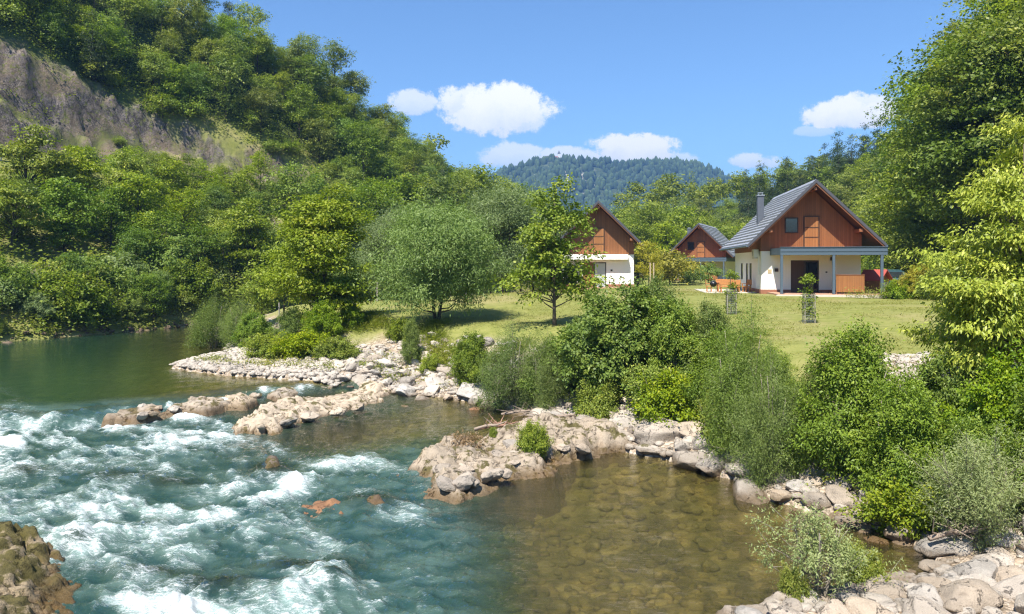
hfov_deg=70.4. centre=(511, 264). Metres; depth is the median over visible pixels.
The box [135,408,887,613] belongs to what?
river bed stones
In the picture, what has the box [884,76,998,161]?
beech tree
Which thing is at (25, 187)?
broadleaf tree
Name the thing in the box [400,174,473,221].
broadleaf tree
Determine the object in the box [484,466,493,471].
spur stone
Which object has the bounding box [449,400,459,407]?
stone
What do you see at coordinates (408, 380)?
boulder
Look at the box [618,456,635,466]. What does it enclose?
stone
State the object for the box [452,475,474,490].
spur stone
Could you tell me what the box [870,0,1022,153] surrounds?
beech tree
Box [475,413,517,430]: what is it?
driftwood
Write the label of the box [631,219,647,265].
broadleaf tree
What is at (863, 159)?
ash tree
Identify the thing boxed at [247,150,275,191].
young tree
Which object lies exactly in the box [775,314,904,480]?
ash leaved bush
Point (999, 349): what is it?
leafy bush
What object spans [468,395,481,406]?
boulder
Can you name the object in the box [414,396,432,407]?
boulder
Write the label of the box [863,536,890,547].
stone
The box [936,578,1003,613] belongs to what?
boulder
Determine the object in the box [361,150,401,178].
broadleaf tree
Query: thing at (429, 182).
ash tree
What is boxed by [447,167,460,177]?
broadleaf tree
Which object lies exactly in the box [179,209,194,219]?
hillside bush
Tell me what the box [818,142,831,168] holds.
spruce tree
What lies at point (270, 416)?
rock spur
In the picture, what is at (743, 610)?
stone
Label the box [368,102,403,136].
broadleaf tree
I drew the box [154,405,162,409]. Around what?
ledge stone
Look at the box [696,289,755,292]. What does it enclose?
terrace
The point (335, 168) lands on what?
hillside bush
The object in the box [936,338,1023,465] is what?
leafy bush
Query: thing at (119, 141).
hillside bush
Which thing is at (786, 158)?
spruce tree
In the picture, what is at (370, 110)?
broadleaf tree
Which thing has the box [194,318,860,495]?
bank weeds
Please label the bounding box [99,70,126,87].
hillside bush
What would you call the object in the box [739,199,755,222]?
spruce tree
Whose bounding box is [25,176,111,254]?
broadleaf tree
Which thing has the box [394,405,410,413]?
stone
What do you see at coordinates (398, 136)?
broadleaf tree
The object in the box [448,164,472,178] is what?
ash tree
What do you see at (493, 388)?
feathery willow bush
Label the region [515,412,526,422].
stone
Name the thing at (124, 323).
shore weeds
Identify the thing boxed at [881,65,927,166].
beech tree
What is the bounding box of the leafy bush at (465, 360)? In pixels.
[445,328,492,386]
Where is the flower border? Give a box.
[842,282,898,298]
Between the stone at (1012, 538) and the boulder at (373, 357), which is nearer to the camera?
the stone at (1012, 538)
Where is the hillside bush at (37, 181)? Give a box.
[23,173,51,194]
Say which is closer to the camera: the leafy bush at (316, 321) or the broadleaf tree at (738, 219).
the leafy bush at (316, 321)
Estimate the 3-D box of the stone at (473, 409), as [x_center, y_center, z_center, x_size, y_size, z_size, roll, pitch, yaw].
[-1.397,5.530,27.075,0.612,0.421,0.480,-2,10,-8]
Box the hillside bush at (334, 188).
[318,182,345,199]
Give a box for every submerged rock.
[186,575,257,592]
[254,455,293,474]
[280,497,354,566]
[355,494,396,504]
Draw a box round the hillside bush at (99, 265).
[54,253,129,290]
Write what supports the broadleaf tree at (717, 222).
on the ground at (90, 112)
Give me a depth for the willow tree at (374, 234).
58.32 m
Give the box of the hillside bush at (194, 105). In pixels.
[168,93,211,117]
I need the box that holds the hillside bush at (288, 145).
[279,138,304,154]
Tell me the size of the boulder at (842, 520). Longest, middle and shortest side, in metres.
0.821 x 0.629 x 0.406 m
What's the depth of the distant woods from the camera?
191.28 m
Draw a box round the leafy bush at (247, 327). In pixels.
[229,310,278,347]
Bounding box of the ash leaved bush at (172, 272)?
[162,264,194,301]
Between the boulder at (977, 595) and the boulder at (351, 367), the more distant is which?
the boulder at (351, 367)
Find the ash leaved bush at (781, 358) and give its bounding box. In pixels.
[743,342,800,398]
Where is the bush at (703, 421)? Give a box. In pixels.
[691,384,763,451]
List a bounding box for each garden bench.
[705,279,711,291]
[716,279,734,290]
[719,280,740,291]
[742,279,751,291]
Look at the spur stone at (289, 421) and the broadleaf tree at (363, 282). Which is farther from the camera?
the broadleaf tree at (363, 282)
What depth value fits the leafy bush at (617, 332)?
24.38 m
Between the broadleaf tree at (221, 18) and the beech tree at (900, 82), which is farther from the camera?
the broadleaf tree at (221, 18)
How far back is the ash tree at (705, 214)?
140.34 m
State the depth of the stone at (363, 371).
31.63 m
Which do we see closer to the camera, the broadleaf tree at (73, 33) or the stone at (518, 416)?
the stone at (518, 416)
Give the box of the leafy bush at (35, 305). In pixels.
[15,292,60,317]
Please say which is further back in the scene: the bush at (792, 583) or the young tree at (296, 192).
the young tree at (296, 192)
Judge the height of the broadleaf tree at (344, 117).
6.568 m
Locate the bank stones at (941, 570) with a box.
[161,318,1023,613]
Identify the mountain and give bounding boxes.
[485,153,766,214]
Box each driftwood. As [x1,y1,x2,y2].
[474,417,506,429]
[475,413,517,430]
[496,402,554,414]
[512,405,580,418]
[927,516,993,540]
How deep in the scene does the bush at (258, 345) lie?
35.45 m
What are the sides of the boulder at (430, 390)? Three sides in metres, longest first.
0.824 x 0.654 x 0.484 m
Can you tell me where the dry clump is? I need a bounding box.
[440,428,489,447]
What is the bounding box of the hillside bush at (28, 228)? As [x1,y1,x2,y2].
[0,213,40,236]
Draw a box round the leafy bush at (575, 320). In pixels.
[555,312,599,383]
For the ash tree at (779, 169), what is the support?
on the ground at (90, 112)
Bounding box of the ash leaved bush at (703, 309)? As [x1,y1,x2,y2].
[675,297,733,384]
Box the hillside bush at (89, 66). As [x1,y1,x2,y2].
[74,59,121,85]
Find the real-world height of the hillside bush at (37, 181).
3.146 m
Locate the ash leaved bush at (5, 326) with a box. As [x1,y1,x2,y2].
[0,307,9,334]
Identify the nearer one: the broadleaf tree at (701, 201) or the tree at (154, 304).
the tree at (154, 304)
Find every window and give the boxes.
[688,242,693,249]
[741,263,742,278]
[785,217,797,232]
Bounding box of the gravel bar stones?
[165,340,401,396]
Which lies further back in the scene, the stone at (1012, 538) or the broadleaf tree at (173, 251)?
the broadleaf tree at (173, 251)
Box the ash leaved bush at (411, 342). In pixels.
[398,316,424,364]
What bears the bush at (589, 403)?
on the ground at (90, 112)
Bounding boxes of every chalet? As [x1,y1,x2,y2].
[561,200,643,288]
[668,223,734,280]
[719,179,887,297]
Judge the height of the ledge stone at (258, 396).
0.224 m
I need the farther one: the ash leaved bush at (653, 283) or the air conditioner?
the air conditioner
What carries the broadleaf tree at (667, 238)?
on the ground at (90, 112)
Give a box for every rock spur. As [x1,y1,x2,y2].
[231,380,393,473]
[383,412,631,532]
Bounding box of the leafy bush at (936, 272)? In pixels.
[912,267,955,299]
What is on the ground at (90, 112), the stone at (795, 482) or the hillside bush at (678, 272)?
the hillside bush at (678, 272)
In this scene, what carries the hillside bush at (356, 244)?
on the ground at (90, 112)
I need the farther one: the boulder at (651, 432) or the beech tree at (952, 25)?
the beech tree at (952, 25)
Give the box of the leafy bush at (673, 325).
[642,292,711,377]
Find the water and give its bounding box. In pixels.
[0,326,927,613]
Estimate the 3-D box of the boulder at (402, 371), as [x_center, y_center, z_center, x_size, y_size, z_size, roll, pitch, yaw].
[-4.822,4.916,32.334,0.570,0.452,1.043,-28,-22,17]
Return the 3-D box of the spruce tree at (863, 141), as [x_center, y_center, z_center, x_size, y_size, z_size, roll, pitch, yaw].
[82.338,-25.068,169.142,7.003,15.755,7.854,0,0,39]
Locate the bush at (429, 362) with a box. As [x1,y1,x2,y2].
[415,351,442,375]
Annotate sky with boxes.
[161,0,990,186]
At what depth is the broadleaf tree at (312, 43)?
120.67 m
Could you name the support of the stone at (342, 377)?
on the water
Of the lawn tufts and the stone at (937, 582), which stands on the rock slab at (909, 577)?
the stone at (937, 582)
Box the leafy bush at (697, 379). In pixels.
[678,322,750,408]
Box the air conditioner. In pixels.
[752,249,758,274]
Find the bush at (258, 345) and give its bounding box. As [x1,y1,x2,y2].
[238,332,287,359]
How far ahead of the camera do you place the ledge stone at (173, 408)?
25.67 m
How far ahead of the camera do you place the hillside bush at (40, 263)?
51.93 m
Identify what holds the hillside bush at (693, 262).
on the ground at (90, 112)
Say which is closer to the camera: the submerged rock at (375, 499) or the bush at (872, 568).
the bush at (872, 568)
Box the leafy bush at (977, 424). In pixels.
[923,408,1021,515]
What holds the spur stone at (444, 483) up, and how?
on the rock spur at (600, 437)
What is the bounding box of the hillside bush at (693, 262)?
[665,255,700,282]
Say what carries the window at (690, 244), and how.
in the chalet at (703, 243)
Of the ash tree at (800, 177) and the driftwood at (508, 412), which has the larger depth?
the ash tree at (800, 177)
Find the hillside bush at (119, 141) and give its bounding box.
[110,134,128,145]
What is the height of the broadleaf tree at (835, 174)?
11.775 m
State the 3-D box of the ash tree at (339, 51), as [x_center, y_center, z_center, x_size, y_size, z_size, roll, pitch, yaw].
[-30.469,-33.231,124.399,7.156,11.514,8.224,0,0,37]
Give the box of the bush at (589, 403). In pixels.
[564,375,622,418]
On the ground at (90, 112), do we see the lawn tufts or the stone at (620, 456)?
the lawn tufts
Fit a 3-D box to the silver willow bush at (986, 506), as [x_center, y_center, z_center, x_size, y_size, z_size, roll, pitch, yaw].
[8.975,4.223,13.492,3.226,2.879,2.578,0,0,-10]
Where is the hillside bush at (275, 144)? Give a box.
[258,139,287,154]
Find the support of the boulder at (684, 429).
on the ground at (90, 112)
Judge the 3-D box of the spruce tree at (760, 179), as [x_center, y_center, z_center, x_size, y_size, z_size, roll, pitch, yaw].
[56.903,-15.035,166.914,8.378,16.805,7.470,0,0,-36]
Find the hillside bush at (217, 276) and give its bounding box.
[202,265,233,285]
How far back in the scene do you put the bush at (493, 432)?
21.14 m
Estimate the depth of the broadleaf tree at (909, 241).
61.49 m
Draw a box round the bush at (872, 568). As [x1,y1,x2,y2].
[838,535,891,583]
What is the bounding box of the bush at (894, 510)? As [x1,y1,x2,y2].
[834,469,980,541]
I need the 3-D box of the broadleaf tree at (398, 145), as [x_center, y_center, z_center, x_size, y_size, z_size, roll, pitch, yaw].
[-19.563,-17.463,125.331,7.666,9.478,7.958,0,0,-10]
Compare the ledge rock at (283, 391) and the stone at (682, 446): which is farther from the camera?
the ledge rock at (283, 391)
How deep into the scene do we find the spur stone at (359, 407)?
26.01 m
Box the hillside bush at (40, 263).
[28,254,91,279]
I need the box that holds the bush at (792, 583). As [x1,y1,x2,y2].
[776,560,819,601]
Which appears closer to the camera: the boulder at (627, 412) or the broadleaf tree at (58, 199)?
the boulder at (627, 412)
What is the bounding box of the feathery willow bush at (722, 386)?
[687,285,788,470]
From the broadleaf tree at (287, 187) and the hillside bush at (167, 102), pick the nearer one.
the broadleaf tree at (287, 187)
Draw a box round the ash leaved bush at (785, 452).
[768,379,823,475]
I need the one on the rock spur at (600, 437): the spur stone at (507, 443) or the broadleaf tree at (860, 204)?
the spur stone at (507, 443)
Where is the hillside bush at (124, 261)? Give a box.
[95,247,150,287]
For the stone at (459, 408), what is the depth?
28.31 m
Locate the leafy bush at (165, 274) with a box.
[145,270,174,305]
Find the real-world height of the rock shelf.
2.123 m
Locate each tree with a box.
[0,123,94,219]
[0,177,49,241]
[0,179,44,254]
[3,0,39,21]
[15,0,74,32]
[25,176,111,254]
[27,0,71,17]
[32,144,109,222]
[34,12,69,53]
[34,164,109,221]
[34,210,94,254]
[50,251,99,279]
[60,23,96,52]
[66,1,101,34]
[70,10,114,81]
[72,145,104,177]
[76,14,134,65]
[80,185,149,255]
[82,7,139,63]
[85,0,107,21]
[95,149,138,182]
[96,166,173,236]
[96,179,115,206]
[100,151,165,215]
[101,0,153,37]
[101,151,152,215]
[106,222,170,266]
[110,145,149,166]
[117,0,151,28]
[119,209,188,261]
[126,43,179,95]
[127,272,177,319]
[131,175,180,211]
[138,152,161,183]
[144,149,176,182]
[145,158,197,201]
[146,0,180,35]
[148,29,185,62]
[151,61,195,110]
[151,234,208,270]
[156,184,211,236]
[159,0,212,51]
[169,153,202,190]
[174,218,227,270]
[182,158,210,187]
[183,62,215,103]
[187,37,228,82]
[189,0,220,29]
[189,5,215,31]
[193,164,223,195]
[194,186,235,227]
[196,20,223,51]
[197,179,236,224]
[199,207,239,254]
[202,228,246,284]
[204,50,255,122]
[207,212,244,271]
[208,11,235,37]
[210,163,235,181]
[211,33,254,94]
[215,18,256,63]
[215,197,279,298]
[220,171,257,208]
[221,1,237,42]
[230,0,272,57]
[230,164,265,196]
[232,189,275,235]
[232,240,276,282]
[237,264,285,313]
[239,86,285,137]
[240,24,277,75]
[243,73,280,107]
[244,241,312,316]
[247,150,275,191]
[253,182,394,326]
[254,37,274,58]
[258,175,284,205]
[259,231,278,266]
[261,159,330,226]
[261,224,308,266]
[262,45,288,74]
[271,45,293,73]
[272,69,294,111]
[275,81,320,141]
[277,175,296,199]
[280,38,319,83]
[286,181,309,205]
[287,31,326,84]
[290,52,337,110]
[298,116,343,166]
[300,173,328,198]
[303,177,322,194]
[306,160,340,188]
[308,101,346,144]
[316,74,350,100]
[318,86,355,115]
[319,37,355,79]
[320,118,363,167]
[321,179,378,249]
[322,75,345,94]
[328,179,345,195]
[329,155,357,181]
[330,259,363,294]
[331,116,351,146]
[336,260,381,300]
[337,69,376,113]
[338,71,368,102]
[338,166,369,192]
[339,91,369,124]
[340,117,387,181]
[343,128,381,181]
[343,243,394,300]
[344,178,375,205]
[345,176,408,241]
[354,156,380,192]
[355,198,434,298]
[356,188,519,321]
[360,103,378,120]
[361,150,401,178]
[364,118,386,141]
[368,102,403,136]
[368,157,405,193]
[368,194,400,223]
[369,120,394,152]
[369,150,406,194]
[372,118,395,137]
[380,137,416,172]
[382,172,435,215]
[385,111,412,138]
[389,131,414,151]
[390,123,411,138]
[396,149,430,185]
[398,130,426,156]
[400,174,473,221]
[408,173,430,195]
[414,160,445,184]
[416,173,454,204]
[417,141,433,164]
[419,139,439,160]
[421,149,451,175]
[432,154,447,175]
[436,161,452,176]
[437,161,448,182]
[445,170,479,209]
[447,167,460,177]
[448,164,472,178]
[448,193,485,216]
[449,163,506,209]
[455,175,558,292]
[470,173,513,204]
[491,172,620,325]
[491,176,519,195]
[508,179,569,291]
[514,183,536,194]
[609,201,639,223]
[619,197,684,269]
[621,213,661,279]
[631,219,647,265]
[631,239,666,284]
[634,256,645,285]
[635,218,666,262]
[642,221,686,257]
[647,204,708,247]
[661,196,696,226]
[683,208,721,229]
[690,197,712,217]
[690,217,733,234]
[715,198,739,218]
[716,224,737,240]
[718,218,743,238]
[722,208,741,223]
[728,213,746,225]
[729,221,746,239]
[733,178,756,221]
[737,169,756,208]
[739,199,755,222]
[742,174,772,198]
[751,163,771,213]
[751,189,767,216]
[764,174,783,202]
[766,166,794,194]
[766,173,778,201]
[774,168,803,191]
[775,156,789,194]
[776,161,795,194]
[780,179,792,194]
[791,169,815,186]
[794,170,809,187]
[797,154,836,180]
[801,156,824,184]
[806,155,816,182]
[807,164,844,186]
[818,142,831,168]
[819,161,830,180]
[820,164,857,190]
[823,143,847,186]
[824,163,859,186]
[824,167,861,207]
[826,183,859,213]
[828,131,846,167]
[830,145,846,165]
[832,170,862,208]
[842,147,858,174]
[842,174,875,206]
[843,134,859,168]
[845,178,887,209]
[849,200,880,257]
[851,153,876,178]
[851,154,888,186]
[851,197,875,213]
[853,120,956,232]
[853,122,873,158]
[853,188,901,241]
[855,66,1023,244]
[856,101,910,210]
[856,136,874,173]
[857,195,942,270]
[861,186,900,226]
[865,122,999,260]
[867,121,884,153]
[868,129,883,172]
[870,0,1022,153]
[870,221,942,273]
[871,75,919,176]
[875,19,1023,231]
[877,193,963,269]
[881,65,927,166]
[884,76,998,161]
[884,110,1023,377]
[889,27,970,128]
[893,0,1023,119]
[900,0,1023,185]
[925,0,1007,51]
[941,0,1023,43]
[969,0,991,17]
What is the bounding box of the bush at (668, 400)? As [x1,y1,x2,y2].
[625,366,705,428]
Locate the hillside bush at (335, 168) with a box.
[322,159,356,176]
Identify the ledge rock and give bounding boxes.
[114,403,162,425]
[177,395,225,416]
[225,389,258,417]
[266,385,300,402]
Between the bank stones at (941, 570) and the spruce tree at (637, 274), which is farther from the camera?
the spruce tree at (637, 274)
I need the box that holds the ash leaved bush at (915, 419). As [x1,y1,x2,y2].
[837,360,960,531]
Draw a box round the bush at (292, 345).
[265,329,332,358]
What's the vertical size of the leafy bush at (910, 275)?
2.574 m
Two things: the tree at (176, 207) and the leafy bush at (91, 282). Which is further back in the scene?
the tree at (176, 207)
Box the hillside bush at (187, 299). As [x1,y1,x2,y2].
[169,290,198,312]
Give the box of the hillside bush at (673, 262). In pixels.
[639,249,713,284]
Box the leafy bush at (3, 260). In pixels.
[0,251,11,286]
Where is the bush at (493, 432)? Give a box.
[488,426,497,437]
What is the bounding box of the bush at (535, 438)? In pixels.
[514,418,555,458]
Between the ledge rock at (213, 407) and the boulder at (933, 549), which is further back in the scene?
the ledge rock at (213, 407)
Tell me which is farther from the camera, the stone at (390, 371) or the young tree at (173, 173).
the young tree at (173, 173)
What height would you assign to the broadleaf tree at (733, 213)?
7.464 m
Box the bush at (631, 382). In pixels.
[619,359,688,415]
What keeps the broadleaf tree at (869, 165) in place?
on the ground at (90, 112)
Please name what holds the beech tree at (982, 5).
on the ground at (90, 112)
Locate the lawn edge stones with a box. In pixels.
[873,351,1021,388]
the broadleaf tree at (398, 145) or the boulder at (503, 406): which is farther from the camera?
the broadleaf tree at (398, 145)
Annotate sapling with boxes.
[722,269,741,314]
[797,273,818,322]
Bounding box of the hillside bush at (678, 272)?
[654,254,701,282]
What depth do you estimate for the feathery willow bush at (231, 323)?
40.82 m
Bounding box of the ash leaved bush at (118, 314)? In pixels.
[96,289,126,319]
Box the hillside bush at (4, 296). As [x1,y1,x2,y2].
[0,277,29,310]
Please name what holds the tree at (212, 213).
on the ground at (90, 112)
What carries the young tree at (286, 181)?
on the ground at (90, 112)
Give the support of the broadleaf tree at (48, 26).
on the ground at (90, 112)
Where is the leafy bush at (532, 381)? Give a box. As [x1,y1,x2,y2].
[515,333,577,406]
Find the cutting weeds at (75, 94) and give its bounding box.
[3,55,320,174]
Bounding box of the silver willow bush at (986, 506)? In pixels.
[894,415,1023,553]
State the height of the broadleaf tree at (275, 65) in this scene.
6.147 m
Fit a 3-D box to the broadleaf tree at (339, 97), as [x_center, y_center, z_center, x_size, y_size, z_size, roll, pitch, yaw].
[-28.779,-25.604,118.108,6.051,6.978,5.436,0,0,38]
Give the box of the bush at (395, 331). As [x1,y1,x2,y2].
[383,316,418,342]
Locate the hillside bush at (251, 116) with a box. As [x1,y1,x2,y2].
[236,106,276,127]
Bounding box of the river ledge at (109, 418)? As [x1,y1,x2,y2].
[101,385,347,427]
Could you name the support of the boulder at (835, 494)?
on the ground at (90, 112)
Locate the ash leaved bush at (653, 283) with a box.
[628,271,681,371]
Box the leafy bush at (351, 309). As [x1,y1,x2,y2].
[338,298,364,327]
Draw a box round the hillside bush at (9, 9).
[0,0,27,24]
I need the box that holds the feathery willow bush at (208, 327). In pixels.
[182,289,237,353]
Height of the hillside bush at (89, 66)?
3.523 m
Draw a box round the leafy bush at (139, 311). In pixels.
[116,294,152,321]
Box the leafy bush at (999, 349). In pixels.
[968,320,1021,367]
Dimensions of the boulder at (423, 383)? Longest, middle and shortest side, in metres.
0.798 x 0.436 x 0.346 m
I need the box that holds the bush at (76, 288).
[28,266,132,327]
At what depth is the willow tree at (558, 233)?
69.14 m
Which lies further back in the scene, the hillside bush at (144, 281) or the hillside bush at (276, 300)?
the hillside bush at (276, 300)
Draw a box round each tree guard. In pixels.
[725,288,736,314]
[802,293,815,323]
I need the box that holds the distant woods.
[418,133,850,221]
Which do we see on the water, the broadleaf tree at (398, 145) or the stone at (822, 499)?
the stone at (822, 499)
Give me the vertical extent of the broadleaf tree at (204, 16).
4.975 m
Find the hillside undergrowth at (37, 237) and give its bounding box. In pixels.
[0,0,562,333]
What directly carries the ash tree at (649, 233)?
on the ground at (90, 112)
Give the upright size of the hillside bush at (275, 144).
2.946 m
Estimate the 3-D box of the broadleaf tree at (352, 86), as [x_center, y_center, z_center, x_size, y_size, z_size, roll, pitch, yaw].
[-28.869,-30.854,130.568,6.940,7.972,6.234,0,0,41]
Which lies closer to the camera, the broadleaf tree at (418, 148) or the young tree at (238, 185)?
the young tree at (238, 185)
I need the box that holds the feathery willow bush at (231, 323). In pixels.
[215,296,253,348]
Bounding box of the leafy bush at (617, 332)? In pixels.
[543,276,686,401]
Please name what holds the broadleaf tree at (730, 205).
on the ground at (90, 112)
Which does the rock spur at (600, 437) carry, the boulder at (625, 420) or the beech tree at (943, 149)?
the boulder at (625, 420)
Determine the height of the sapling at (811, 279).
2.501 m
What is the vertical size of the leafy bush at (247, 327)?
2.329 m
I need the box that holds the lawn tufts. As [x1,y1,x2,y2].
[308,286,1020,368]
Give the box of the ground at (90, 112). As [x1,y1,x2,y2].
[0,0,1023,613]
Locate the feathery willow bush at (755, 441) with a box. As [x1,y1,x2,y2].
[712,334,822,496]
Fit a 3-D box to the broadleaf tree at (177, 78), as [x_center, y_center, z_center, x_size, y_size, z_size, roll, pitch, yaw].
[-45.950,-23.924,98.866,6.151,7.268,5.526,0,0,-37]
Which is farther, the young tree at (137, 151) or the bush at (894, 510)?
the young tree at (137, 151)
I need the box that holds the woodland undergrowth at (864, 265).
[861,197,1022,280]
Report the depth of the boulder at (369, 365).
32.16 m
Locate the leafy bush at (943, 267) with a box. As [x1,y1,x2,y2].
[920,253,964,283]
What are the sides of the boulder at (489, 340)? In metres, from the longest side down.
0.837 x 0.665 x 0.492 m
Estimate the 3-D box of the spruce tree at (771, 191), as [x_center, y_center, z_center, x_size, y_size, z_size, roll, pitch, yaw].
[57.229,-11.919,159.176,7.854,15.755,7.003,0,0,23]
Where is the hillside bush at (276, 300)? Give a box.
[262,296,281,306]
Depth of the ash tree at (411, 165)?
115.69 m
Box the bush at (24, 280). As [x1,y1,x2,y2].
[0,259,47,311]
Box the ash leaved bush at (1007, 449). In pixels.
[984,375,1023,511]
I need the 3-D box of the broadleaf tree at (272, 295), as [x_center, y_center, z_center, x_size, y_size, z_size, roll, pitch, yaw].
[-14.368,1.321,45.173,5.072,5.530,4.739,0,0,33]
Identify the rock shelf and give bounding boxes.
[0,521,81,613]
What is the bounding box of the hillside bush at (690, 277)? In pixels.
[677,267,708,282]
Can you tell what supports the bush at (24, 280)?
on the ground at (90, 112)
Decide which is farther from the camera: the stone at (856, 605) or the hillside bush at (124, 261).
the hillside bush at (124, 261)
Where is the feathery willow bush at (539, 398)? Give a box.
[511,321,570,410]
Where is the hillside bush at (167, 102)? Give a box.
[137,88,188,120]
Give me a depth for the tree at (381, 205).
98.12 m
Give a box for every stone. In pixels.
[136,412,147,420]
[148,411,158,416]
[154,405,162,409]
[167,405,179,412]
[253,393,261,398]
[257,424,264,429]
[279,417,297,425]
[300,411,319,420]
[329,406,346,415]
[336,375,348,381]
[351,403,363,411]
[357,369,368,374]
[369,369,380,374]
[375,351,386,356]
[383,368,395,373]
[390,383,398,389]
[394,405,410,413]
[409,359,419,364]
[410,372,420,378]
[427,373,437,376]
[432,463,450,472]
[436,475,456,491]
[443,394,452,401]
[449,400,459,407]
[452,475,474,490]
[456,471,473,478]
[458,404,465,410]
[458,463,474,471]
[466,407,481,416]
[472,478,479,486]
[480,472,492,482]
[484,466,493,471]
[486,468,503,480]
[490,449,503,456]
[501,468,512,479]
[502,439,517,447]
[508,460,520,465]
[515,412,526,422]
[549,411,563,414]
[555,443,569,451]
[564,401,576,408]
[574,443,591,453]
[614,453,624,460]
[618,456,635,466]
[619,396,633,404]
[619,404,627,409]
[627,425,636,433]
[674,441,690,450]
[734,606,763,613]
[762,597,782,604]
[769,467,797,482]
[769,489,791,502]
[782,597,802,611]
[785,479,806,491]
[789,508,801,517]
[799,476,824,486]
[799,492,831,509]
[817,599,851,613]
[827,511,849,521]
[830,591,858,600]
[831,476,851,490]
[845,596,894,613]
[851,481,867,492]
[858,488,880,502]
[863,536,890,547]
[867,581,906,598]
[878,601,896,607]
[883,522,918,541]
[893,598,907,607]
[907,583,943,606]
[917,576,951,587]
[918,559,952,572]
[939,573,956,576]
[959,573,997,586]
[974,538,985,545]
[984,531,1023,547]
[984,546,1014,563]
[1015,539,1023,549]
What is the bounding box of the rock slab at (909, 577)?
[716,570,935,613]
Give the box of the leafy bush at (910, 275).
[893,264,939,298]
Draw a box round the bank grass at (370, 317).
[296,307,899,398]
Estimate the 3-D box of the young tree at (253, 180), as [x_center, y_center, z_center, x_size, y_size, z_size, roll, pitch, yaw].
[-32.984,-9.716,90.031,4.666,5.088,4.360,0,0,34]
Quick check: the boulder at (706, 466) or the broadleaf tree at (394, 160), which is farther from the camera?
the broadleaf tree at (394, 160)
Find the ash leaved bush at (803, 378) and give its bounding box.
[792,359,841,444]
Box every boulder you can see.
[330,360,344,368]
[335,389,348,393]
[344,363,358,371]
[348,359,364,365]
[349,374,366,389]
[356,352,370,359]
[364,362,377,369]
[366,354,384,361]
[374,358,396,367]
[381,378,392,385]
[395,369,410,376]
[395,383,415,399]
[399,376,414,385]
[414,381,426,386]
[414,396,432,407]
[419,351,429,359]
[423,385,439,396]
[424,377,449,388]
[431,341,441,347]
[436,367,450,375]
[456,382,484,398]
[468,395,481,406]
[479,401,493,413]
[483,337,494,346]
[495,398,507,409]
[500,408,517,418]
[528,408,549,416]
[551,395,570,406]
[575,414,593,419]
[607,411,622,417]
[609,414,640,426]
[617,428,631,438]
[624,407,641,415]
[633,417,682,444]
[635,443,661,455]
[672,451,707,471]
[676,421,705,436]
[692,434,713,450]
[695,456,729,476]
[724,462,751,477]
[732,477,769,513]
[765,602,800,613]
[785,589,820,604]
[794,454,830,476]
[825,484,860,508]
[834,515,872,532]
[902,594,951,613]
[913,537,974,558]
[917,516,956,531]
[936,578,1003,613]
[953,557,997,578]
[971,552,1014,566]
[991,574,1023,601]
[995,565,1023,581]
[1003,501,1023,516]
[1014,593,1023,613]
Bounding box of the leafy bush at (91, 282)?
[59,265,96,287]
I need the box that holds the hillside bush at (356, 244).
[340,232,361,253]
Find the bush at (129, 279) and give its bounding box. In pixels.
[108,264,159,301]
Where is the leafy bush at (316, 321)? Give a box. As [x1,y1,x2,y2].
[301,297,345,339]
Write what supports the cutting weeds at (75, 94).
on the ground at (90, 112)
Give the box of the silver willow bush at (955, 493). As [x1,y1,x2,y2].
[892,446,1011,532]
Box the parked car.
[888,269,904,284]
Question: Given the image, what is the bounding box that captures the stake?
[278,303,279,327]
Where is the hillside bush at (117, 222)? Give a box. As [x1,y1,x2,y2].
[99,215,131,231]
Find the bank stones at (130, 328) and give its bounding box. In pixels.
[2,320,195,342]
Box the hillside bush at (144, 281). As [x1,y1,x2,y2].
[129,272,173,297]
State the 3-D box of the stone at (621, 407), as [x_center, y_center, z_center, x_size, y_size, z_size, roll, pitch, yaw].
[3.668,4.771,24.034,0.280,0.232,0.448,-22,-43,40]
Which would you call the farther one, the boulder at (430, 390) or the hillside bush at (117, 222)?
the hillside bush at (117, 222)
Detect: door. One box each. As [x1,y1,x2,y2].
[583,262,593,286]
[593,228,603,252]
[594,262,605,286]
[697,241,704,256]
[746,263,747,282]
[750,263,751,287]
[791,261,803,291]
[803,216,819,246]
[804,261,818,291]
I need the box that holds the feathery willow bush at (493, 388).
[472,312,538,416]
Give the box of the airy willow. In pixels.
[742,482,909,601]
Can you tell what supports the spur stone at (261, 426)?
on the rock spur at (270, 416)
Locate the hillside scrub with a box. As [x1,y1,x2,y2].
[0,0,561,333]
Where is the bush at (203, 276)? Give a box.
[156,255,224,307]
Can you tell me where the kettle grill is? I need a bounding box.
[710,281,716,293]
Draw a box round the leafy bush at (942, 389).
[899,344,1008,444]
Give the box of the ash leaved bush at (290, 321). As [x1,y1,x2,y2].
[268,306,306,338]
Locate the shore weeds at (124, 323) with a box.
[0,288,319,341]
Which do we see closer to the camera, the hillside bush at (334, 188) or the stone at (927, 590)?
the stone at (927, 590)
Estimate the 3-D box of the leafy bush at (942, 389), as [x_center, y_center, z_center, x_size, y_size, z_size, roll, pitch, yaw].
[9.905,3.239,16.293,2.902,2.942,1.983,0,0,11]
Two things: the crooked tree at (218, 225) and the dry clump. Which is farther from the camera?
the crooked tree at (218, 225)
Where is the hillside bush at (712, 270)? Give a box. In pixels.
[695,260,724,282]
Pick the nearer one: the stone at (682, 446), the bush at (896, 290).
the stone at (682, 446)
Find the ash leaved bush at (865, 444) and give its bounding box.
[835,390,902,481]
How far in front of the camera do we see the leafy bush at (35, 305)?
48.59 m
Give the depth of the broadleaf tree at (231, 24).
109.31 m
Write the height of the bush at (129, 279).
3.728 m
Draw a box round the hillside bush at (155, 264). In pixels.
[119,247,171,273]
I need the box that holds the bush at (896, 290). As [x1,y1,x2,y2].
[879,279,918,299]
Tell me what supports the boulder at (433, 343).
on the ground at (90, 112)
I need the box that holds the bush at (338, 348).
[305,334,362,359]

